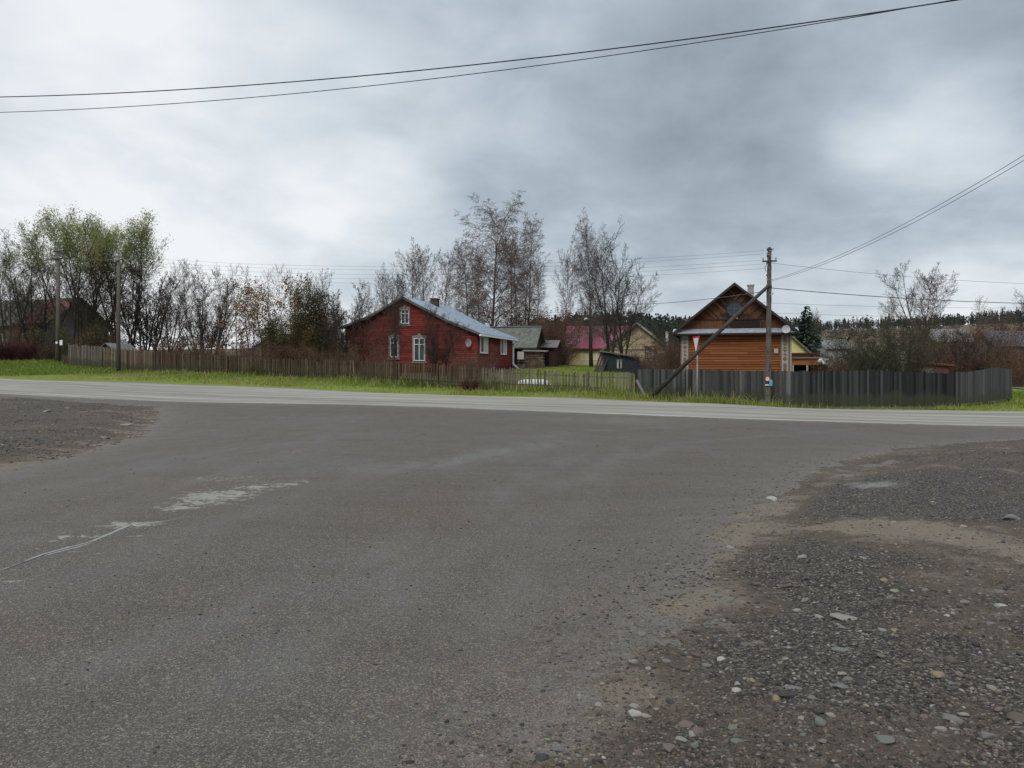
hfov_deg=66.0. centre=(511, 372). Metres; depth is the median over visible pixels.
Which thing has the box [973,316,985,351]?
birch tree
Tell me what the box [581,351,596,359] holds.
window
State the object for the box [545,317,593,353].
shrub
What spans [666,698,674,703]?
stone
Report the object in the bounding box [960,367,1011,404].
board fence
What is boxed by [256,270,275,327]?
sapling tree
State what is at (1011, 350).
shrub
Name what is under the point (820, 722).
stone
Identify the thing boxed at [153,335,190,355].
shrub
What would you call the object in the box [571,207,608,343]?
birch tree
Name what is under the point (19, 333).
bush
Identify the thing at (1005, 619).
stone
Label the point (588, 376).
picket fence
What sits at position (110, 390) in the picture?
road
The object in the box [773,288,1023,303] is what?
power line
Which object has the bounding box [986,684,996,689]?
stone
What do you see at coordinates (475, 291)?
birch tree
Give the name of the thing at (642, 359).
shrub
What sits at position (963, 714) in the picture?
stone
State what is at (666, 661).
stone
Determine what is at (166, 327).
bare tree
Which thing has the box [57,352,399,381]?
weeds
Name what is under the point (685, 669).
stone
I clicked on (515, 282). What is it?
birch tree
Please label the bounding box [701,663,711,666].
stone
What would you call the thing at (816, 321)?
bare tree
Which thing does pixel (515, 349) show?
door
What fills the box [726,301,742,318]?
window
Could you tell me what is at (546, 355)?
door
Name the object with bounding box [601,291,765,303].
power line
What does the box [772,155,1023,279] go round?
power line
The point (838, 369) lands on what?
bush
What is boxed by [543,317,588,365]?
shrub
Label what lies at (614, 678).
stone
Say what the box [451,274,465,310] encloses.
sapling tree
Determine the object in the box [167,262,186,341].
sapling tree
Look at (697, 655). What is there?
stone
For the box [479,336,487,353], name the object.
window
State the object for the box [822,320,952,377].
shrub
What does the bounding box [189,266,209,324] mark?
sapling tree
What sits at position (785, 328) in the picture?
satellite dish
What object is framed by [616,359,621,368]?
window
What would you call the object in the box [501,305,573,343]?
shrub
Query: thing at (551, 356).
outbuilding
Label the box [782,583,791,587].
stone
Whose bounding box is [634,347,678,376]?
shrub
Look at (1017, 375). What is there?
bush
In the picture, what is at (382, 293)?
sapling tree
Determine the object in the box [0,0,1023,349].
sky
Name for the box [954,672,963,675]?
stone
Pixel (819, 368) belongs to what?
bush
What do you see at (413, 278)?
bare tree
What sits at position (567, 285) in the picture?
bare tree
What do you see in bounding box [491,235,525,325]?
birch tree
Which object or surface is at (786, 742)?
stone
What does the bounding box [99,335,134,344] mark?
shrub
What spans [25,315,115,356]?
bush
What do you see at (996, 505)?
dirt shoulder
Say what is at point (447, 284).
bare tree
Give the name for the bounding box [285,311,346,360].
shrub
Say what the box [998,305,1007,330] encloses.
birch tree
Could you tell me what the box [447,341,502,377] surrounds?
bush
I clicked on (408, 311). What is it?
window
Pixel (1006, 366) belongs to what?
bush
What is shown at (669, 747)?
stone
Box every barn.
[0,298,110,353]
[916,329,972,361]
[968,331,1023,367]
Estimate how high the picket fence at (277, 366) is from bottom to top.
2.624 m
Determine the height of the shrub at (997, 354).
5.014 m
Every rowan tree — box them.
[212,276,272,352]
[233,284,286,357]
[263,271,318,332]
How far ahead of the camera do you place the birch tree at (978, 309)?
72.08 m
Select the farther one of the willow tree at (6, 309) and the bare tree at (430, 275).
the bare tree at (430, 275)
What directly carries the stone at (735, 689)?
on the dirt shoulder at (996, 505)
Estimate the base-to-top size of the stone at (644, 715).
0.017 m
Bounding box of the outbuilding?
[540,340,562,366]
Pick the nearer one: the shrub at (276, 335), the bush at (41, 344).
the shrub at (276, 335)
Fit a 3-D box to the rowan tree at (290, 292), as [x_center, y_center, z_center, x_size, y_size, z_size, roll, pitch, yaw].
[-16.037,-4.052,59.661,4.460,7.820,5.232,0,0,19]
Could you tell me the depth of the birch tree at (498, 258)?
72.69 m
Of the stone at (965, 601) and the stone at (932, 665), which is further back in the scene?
the stone at (965, 601)
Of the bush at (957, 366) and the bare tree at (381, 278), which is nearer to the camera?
the bush at (957, 366)
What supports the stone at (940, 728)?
on the dirt shoulder at (996, 505)
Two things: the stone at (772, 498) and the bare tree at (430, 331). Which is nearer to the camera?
the stone at (772, 498)
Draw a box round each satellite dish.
[465,339,470,347]
[782,325,789,332]
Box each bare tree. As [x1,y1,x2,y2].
[87,235,184,349]
[100,258,210,352]
[156,271,228,353]
[174,270,255,356]
[305,268,409,363]
[311,283,373,357]
[368,263,403,312]
[380,272,412,361]
[390,244,434,301]
[399,237,439,302]
[414,301,448,376]
[418,313,470,375]
[426,245,470,308]
[550,242,580,328]
[567,220,643,351]
[587,261,659,355]
[808,310,819,349]
[878,295,899,350]
[904,261,958,348]
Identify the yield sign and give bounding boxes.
[693,336,699,395]
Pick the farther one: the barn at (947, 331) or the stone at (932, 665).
the barn at (947, 331)
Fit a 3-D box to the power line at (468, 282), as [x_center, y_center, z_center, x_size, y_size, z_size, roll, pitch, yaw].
[-7.778,-5.958,46.401,43.491,2.172,0.009,0,0,24]
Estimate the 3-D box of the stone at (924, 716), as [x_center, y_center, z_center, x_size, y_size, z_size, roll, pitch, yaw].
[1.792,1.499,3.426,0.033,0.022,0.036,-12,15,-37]
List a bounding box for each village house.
[815,339,850,363]
[847,336,877,356]
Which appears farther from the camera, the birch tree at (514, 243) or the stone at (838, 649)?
the birch tree at (514, 243)
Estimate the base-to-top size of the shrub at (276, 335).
7.084 m
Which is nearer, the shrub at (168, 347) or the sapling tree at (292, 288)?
the shrub at (168, 347)
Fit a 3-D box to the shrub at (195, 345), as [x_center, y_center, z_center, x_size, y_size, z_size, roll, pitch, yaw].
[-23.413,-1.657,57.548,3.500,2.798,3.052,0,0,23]
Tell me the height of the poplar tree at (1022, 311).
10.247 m
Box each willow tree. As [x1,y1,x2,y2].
[0,216,104,352]
[0,228,52,345]
[10,202,130,346]
[25,207,154,340]
[51,208,180,346]
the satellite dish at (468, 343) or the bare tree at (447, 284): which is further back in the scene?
the bare tree at (447, 284)
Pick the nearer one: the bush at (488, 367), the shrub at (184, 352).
the bush at (488, 367)
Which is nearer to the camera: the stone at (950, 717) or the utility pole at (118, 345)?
the stone at (950, 717)
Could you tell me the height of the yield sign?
3.544 m
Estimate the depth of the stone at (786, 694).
3.69 m
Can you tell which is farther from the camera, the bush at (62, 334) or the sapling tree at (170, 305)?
the sapling tree at (170, 305)
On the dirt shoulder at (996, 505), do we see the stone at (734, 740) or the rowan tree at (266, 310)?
the stone at (734, 740)
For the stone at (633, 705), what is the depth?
3.72 m
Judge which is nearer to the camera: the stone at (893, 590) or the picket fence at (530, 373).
the stone at (893, 590)
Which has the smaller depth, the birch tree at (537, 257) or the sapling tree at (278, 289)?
the birch tree at (537, 257)
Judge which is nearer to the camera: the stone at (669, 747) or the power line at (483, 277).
the stone at (669, 747)
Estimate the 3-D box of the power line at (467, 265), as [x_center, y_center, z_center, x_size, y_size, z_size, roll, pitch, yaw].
[-7.799,-6.967,46.401,43.452,2.436,0.009,0,0,24]
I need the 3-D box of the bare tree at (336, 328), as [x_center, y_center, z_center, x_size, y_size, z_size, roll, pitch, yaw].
[-10.749,-3.632,54.960,6.604,7.548,7.000,0,0,-23]
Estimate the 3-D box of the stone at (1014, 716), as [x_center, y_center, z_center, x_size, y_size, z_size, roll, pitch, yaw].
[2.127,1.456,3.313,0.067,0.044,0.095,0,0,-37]
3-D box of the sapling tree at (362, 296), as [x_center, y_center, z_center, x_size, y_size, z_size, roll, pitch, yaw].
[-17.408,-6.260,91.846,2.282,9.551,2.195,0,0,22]
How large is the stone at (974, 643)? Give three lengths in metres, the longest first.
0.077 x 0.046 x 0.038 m
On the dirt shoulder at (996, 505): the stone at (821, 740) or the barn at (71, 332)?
the stone at (821, 740)
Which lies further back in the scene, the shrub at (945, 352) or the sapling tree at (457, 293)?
the sapling tree at (457, 293)
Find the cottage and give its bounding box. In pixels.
[565,326,626,364]
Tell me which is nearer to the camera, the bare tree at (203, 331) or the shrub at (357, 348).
the shrub at (357, 348)
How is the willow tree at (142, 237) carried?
on the ground at (434, 392)
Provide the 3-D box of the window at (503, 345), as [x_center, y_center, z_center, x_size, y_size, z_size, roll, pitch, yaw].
[-0.674,-1.983,61.104,0.100,1.257,1.600,0,0,16]
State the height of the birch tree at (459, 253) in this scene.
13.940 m
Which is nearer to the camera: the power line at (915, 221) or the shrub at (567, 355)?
the power line at (915, 221)
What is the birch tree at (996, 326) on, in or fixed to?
on the ground at (434, 392)
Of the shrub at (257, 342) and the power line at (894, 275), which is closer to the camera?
the power line at (894, 275)
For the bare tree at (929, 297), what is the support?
on the ground at (434, 392)
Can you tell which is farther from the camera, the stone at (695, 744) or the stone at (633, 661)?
the stone at (633, 661)
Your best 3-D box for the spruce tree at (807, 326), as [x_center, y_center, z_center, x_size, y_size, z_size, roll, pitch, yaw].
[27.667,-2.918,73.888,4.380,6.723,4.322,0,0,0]
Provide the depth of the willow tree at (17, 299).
67.46 m
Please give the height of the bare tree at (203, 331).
7.896 m
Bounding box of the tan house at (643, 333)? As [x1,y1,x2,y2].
[598,323,673,364]
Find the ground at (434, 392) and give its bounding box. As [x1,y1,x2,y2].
[0,324,1023,410]
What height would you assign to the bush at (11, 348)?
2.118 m
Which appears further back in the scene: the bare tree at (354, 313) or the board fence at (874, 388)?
the bare tree at (354, 313)
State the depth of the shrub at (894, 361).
44.54 m
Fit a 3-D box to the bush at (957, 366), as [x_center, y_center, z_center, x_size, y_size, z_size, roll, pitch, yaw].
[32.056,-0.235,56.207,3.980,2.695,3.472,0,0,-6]
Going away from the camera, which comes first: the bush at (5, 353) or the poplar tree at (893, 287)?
the bush at (5, 353)
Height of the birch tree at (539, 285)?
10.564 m
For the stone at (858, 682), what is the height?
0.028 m
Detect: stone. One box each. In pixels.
[535,753,548,760]
[555,746,563,751]
[595,702,602,706]
[610,733,623,738]
[612,676,622,680]
[628,659,637,664]
[628,709,641,716]
[629,703,639,707]
[634,749,642,754]
[637,631,645,636]
[641,713,651,717]
[662,659,671,662]
[662,743,675,752]
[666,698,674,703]
[675,736,687,741]
[678,720,693,727]
[681,667,689,671]
[689,730,695,735]
[691,653,702,657]
[691,741,698,748]
[692,726,702,733]
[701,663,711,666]
[714,707,724,715]
[717,656,725,661]
[725,596,734,600]
[728,724,736,729]
[730,738,743,743]
[732,687,741,691]
[752,682,762,686]
[766,496,776,500]
[772,694,780,700]
[777,691,796,698]
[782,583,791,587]
[782,739,792,745]
[784,685,802,689]
[807,695,815,699]
[812,708,823,713]
[815,717,826,726]
[818,738,826,742]
[825,712,835,717]
[830,613,857,619]
[831,647,847,651]
[832,683,848,689]
[842,676,852,681]
[855,679,866,685]
[875,735,895,744]
[877,653,885,657]
[889,589,898,592]
[909,712,917,718]
[920,714,928,718]
[926,662,938,667]
[931,671,945,677]
[934,726,947,730]
[942,713,964,723]
[943,656,958,664]
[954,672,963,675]
[958,712,969,715]
[959,599,970,602]
[967,639,979,646]
[979,731,996,738]
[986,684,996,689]
[994,706,1002,711]
[1000,617,1011,622]
[1002,514,1018,519]
[1006,712,1023,721]
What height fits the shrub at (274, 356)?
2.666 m
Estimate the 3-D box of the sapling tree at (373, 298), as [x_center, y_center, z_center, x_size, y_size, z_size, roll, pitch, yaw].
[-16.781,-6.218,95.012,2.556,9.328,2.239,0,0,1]
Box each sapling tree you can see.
[160,272,179,337]
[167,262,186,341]
[174,257,200,351]
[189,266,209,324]
[209,265,233,349]
[223,265,247,351]
[238,265,261,347]
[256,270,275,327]
[270,264,289,330]
[284,268,300,320]
[352,278,369,316]
[362,282,380,313]
[373,276,389,309]
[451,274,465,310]
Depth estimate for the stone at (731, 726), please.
3.38 m
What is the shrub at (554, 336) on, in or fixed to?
on the ground at (434, 392)
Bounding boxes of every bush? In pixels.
[0,318,47,346]
[0,339,25,359]
[0,340,35,359]
[3,341,48,360]
[24,337,54,359]
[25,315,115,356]
[27,336,70,358]
[78,326,130,352]
[246,359,271,375]
[343,339,402,367]
[438,351,480,378]
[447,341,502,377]
[458,378,480,390]
[479,377,502,390]
[806,352,854,372]
[823,356,856,382]
[924,347,977,371]
[940,351,993,372]
[972,347,1023,386]
[990,345,1023,386]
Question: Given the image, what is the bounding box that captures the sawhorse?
[516,352,527,368]
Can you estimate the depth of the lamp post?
70.88 m
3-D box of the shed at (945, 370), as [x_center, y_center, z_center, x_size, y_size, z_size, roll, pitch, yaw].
[28.891,0.019,54.862,2.667,1.826,2.650,0,0,10]
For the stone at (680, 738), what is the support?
on the dirt shoulder at (996, 505)
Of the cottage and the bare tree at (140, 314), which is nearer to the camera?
the bare tree at (140, 314)
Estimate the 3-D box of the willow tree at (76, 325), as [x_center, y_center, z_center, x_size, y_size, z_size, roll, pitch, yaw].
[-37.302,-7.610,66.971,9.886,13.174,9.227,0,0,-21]
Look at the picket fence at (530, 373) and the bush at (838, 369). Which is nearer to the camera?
the picket fence at (530, 373)
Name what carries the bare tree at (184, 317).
on the ground at (434, 392)
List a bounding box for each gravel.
[0,398,1008,766]
[393,438,1023,767]
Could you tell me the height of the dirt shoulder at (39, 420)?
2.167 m
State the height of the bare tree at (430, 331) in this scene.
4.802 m
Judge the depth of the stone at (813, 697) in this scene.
3.64 m
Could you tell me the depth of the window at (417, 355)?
56.21 m
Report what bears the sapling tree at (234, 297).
on the ground at (434, 392)
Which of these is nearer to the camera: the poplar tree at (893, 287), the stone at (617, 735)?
the stone at (617, 735)
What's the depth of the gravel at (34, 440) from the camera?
16.50 m
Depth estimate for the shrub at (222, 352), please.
52.73 m
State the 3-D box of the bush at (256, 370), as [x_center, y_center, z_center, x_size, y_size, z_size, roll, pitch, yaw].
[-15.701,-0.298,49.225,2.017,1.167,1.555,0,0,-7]
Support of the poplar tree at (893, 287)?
on the ground at (434, 392)
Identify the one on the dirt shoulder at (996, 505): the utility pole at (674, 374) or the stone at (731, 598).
the stone at (731, 598)
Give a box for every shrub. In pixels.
[53,334,100,354]
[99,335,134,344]
[138,345,165,361]
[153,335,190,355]
[166,343,201,361]
[170,333,213,359]
[191,332,256,365]
[227,338,278,364]
[228,340,263,358]
[253,316,295,356]
[254,278,348,358]
[260,336,318,368]
[273,342,322,367]
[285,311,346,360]
[289,346,325,368]
[293,340,341,362]
[317,338,370,364]
[317,344,364,365]
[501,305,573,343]
[503,312,567,360]
[515,309,586,363]
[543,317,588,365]
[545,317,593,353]
[624,334,675,368]
[625,349,655,368]
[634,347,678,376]
[639,318,684,369]
[650,332,678,369]
[811,317,934,375]
[821,336,899,370]
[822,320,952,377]
[898,324,980,363]
[920,325,991,362]
[939,321,992,371]
[948,321,1023,370]
[988,335,1023,369]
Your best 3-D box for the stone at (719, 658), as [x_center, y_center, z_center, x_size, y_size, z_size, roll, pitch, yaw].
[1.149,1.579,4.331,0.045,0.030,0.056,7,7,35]
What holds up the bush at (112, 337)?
on the ground at (434, 392)
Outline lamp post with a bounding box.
[585,307,592,365]
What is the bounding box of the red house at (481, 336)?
[341,296,518,372]
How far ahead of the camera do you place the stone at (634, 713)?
3.63 m
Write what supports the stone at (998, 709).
on the dirt shoulder at (996, 505)
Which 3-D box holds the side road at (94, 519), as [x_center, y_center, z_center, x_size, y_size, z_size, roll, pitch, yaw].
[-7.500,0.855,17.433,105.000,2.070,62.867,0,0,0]
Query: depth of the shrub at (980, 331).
65.50 m
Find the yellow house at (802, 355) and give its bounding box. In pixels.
[792,336,823,371]
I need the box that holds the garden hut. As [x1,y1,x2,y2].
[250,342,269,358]
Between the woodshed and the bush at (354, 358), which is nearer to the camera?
the bush at (354, 358)
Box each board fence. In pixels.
[635,369,959,406]
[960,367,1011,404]
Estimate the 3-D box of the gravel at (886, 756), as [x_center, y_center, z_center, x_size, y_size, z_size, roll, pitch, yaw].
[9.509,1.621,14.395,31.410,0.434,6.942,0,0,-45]
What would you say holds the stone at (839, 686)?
on the dirt shoulder at (996, 505)
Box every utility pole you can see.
[50,244,62,361]
[115,255,120,370]
[636,247,776,403]
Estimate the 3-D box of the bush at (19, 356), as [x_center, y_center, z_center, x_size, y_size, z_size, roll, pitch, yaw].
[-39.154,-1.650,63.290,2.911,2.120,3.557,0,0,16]
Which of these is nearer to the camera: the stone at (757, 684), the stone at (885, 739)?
the stone at (885, 739)
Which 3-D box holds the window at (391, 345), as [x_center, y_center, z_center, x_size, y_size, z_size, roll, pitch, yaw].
[-8.478,-1.879,56.727,0.961,1.931,0.135,0,0,16]
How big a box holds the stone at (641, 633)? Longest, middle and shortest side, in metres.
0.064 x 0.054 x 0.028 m
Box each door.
[512,344,516,363]
[541,351,548,366]
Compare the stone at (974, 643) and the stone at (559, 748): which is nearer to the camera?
the stone at (559, 748)
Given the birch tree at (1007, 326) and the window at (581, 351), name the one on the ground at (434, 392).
the birch tree at (1007, 326)
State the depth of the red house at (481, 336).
56.58 m
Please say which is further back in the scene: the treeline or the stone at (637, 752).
the treeline
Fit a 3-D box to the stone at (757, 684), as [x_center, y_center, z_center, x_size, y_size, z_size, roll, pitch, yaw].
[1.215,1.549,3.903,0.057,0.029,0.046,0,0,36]
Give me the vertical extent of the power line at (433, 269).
2.344 m
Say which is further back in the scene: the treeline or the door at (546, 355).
the treeline
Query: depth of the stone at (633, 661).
4.30 m
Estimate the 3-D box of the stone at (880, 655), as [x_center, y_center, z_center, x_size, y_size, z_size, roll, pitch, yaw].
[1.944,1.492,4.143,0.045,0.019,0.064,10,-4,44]
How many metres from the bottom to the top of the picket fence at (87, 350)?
2.067 m
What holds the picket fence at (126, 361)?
on the ground at (434, 392)
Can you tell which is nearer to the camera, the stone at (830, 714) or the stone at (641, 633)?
the stone at (830, 714)
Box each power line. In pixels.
[0,0,952,112]
[0,0,957,96]
[119,264,755,278]
[120,254,756,269]
[124,260,760,274]
[124,268,763,282]
[127,251,754,265]
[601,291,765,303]
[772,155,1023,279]
[773,160,1023,280]
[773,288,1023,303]
[774,263,1023,283]
[779,303,943,307]
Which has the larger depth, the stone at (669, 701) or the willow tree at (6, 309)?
the willow tree at (6, 309)
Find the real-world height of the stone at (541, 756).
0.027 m
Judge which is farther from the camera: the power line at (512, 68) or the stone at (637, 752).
the power line at (512, 68)
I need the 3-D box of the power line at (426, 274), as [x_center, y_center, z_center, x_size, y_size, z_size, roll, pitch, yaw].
[-7.821,-6.485,46.401,43.413,2.386,0.009,0,0,24]
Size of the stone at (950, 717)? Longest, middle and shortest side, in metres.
0.087 x 0.068 x 0.039 m
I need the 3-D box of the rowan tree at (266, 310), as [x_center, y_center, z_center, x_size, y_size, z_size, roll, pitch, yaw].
[-19.555,-3.765,61.933,4.506,6.733,3.841,0,0,-21]
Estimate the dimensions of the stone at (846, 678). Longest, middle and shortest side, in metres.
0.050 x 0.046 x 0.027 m
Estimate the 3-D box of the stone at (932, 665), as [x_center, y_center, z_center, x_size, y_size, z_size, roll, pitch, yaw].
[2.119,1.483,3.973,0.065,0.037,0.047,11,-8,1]
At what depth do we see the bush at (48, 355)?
63.23 m
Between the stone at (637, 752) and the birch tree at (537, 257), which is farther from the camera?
the birch tree at (537, 257)
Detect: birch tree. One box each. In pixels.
[442,232,492,322]
[449,191,540,326]
[464,260,488,326]
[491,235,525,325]
[499,239,530,325]
[512,244,544,325]
[515,215,552,325]
[522,261,555,326]
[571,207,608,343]
[971,295,993,350]
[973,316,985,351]
[986,307,994,330]
[991,311,998,330]
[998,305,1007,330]
[1005,313,1011,330]
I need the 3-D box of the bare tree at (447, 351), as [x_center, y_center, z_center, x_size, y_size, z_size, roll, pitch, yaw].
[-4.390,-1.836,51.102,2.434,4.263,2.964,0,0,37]
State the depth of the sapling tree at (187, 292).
93.78 m
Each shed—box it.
[490,326,544,367]
[599,351,643,372]
[904,361,954,373]
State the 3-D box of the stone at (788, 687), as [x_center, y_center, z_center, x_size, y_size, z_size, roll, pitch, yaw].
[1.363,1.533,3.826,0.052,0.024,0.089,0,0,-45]
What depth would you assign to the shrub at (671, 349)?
57.53 m
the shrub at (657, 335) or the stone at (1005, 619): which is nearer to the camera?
the stone at (1005, 619)
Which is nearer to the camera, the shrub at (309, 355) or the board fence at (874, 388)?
the board fence at (874, 388)
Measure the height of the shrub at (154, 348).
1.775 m
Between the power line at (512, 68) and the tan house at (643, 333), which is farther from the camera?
the tan house at (643, 333)
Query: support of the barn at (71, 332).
on the ground at (434, 392)
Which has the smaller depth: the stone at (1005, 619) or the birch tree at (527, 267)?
the stone at (1005, 619)
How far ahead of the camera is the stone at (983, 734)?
3.21 m
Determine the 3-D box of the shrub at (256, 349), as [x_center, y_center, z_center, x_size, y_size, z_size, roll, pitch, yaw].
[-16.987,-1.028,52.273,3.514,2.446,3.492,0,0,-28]
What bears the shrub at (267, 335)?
on the ground at (434, 392)
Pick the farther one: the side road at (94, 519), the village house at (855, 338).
the village house at (855, 338)
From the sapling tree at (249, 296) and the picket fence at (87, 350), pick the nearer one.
the picket fence at (87, 350)
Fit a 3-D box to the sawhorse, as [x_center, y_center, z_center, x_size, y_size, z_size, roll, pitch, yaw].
[0.799,-0.931,62.137,0.900,1.365,0.645,0,0,12]
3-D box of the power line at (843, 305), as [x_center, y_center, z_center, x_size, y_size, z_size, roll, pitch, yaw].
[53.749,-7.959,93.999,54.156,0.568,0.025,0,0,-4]
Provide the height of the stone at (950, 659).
0.042 m
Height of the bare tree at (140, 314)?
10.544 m
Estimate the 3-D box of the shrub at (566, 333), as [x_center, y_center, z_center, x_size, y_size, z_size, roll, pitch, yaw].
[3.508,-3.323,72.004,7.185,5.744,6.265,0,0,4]
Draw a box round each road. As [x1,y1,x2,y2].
[0,378,1023,426]
[0,395,1023,767]
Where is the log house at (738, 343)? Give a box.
[672,282,799,390]
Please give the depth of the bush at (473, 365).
48.41 m
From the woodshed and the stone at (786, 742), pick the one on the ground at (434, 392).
the woodshed
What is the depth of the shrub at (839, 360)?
55.31 m
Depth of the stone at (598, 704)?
3.75 m
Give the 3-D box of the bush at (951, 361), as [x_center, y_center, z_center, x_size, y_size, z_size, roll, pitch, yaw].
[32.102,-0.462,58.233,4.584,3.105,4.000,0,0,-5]
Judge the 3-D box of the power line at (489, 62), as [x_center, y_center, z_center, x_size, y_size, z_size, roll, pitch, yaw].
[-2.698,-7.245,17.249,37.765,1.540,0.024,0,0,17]
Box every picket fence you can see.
[68,343,102,366]
[101,347,151,370]
[152,350,483,386]
[482,367,545,388]
[544,370,632,392]
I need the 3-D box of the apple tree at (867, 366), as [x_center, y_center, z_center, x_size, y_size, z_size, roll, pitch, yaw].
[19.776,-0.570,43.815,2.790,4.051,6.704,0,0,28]
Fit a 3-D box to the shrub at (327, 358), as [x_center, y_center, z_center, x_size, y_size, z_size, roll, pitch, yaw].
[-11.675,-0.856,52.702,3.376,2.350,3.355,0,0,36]
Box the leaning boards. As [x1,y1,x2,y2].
[594,355,607,371]
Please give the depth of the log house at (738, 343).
48.49 m
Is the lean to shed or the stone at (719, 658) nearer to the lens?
the stone at (719, 658)
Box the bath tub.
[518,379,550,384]
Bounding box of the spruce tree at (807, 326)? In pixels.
[794,306,830,367]
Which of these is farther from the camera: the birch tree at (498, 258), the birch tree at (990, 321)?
the birch tree at (990, 321)
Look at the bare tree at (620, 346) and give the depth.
65.83 m
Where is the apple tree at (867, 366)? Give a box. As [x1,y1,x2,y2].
[844,328,894,380]
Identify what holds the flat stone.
on the dirt shoulder at (996, 505)
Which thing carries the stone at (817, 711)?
on the dirt shoulder at (996, 505)
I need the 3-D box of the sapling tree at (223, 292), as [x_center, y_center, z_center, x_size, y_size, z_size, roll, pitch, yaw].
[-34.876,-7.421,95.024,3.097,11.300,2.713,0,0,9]
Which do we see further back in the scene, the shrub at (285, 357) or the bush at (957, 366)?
the bush at (957, 366)
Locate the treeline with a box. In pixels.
[122,307,1023,351]
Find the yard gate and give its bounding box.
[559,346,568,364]
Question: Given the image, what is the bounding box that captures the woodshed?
[101,343,138,357]
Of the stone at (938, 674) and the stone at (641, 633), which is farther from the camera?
the stone at (641, 633)
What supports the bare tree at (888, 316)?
on the ground at (434, 392)
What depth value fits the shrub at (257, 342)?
54.90 m
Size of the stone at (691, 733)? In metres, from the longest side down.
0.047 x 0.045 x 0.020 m
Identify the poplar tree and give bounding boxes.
[875,259,957,352]
[1006,288,1023,330]
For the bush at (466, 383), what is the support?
on the ground at (434, 392)
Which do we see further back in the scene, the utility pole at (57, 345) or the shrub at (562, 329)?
the shrub at (562, 329)
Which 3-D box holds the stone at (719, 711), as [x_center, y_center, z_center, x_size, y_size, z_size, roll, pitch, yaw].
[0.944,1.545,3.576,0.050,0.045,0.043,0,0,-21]
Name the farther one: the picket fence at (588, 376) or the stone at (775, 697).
the picket fence at (588, 376)
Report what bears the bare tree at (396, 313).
on the ground at (434, 392)
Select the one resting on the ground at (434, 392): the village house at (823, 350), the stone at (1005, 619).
the village house at (823, 350)
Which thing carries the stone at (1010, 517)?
on the dirt shoulder at (996, 505)
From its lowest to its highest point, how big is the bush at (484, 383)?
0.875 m
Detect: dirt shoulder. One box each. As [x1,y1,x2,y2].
[0,398,160,469]
[504,440,1023,767]
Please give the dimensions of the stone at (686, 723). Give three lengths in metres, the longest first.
0.070 x 0.055 x 0.026 m
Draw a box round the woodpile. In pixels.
[522,350,548,368]
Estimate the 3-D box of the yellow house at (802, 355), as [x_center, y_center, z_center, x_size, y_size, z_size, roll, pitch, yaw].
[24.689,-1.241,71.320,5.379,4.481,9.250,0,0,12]
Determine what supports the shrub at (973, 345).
on the ground at (434, 392)
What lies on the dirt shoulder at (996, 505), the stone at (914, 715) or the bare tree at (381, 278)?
the stone at (914, 715)
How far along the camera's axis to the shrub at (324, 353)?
53.92 m
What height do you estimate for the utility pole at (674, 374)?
7.873 m
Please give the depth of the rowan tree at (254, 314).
59.19 m
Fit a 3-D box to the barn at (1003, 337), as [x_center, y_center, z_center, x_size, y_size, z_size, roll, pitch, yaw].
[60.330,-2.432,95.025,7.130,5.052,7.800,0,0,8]
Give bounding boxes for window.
[388,335,399,359]
[399,305,410,325]
[412,333,426,362]
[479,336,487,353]
[500,339,506,354]
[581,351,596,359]
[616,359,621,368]
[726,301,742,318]
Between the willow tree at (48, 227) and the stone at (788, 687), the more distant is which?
the willow tree at (48, 227)
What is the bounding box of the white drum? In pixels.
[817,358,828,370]
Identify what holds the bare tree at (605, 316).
on the ground at (434, 392)
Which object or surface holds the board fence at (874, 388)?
on the ground at (434, 392)
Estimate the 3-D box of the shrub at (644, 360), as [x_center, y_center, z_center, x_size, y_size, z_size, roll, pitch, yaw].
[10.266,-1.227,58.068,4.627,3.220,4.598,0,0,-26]
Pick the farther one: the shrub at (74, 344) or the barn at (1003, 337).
the barn at (1003, 337)
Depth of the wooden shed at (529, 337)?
66.43 m
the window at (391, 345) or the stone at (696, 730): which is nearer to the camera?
the stone at (696, 730)

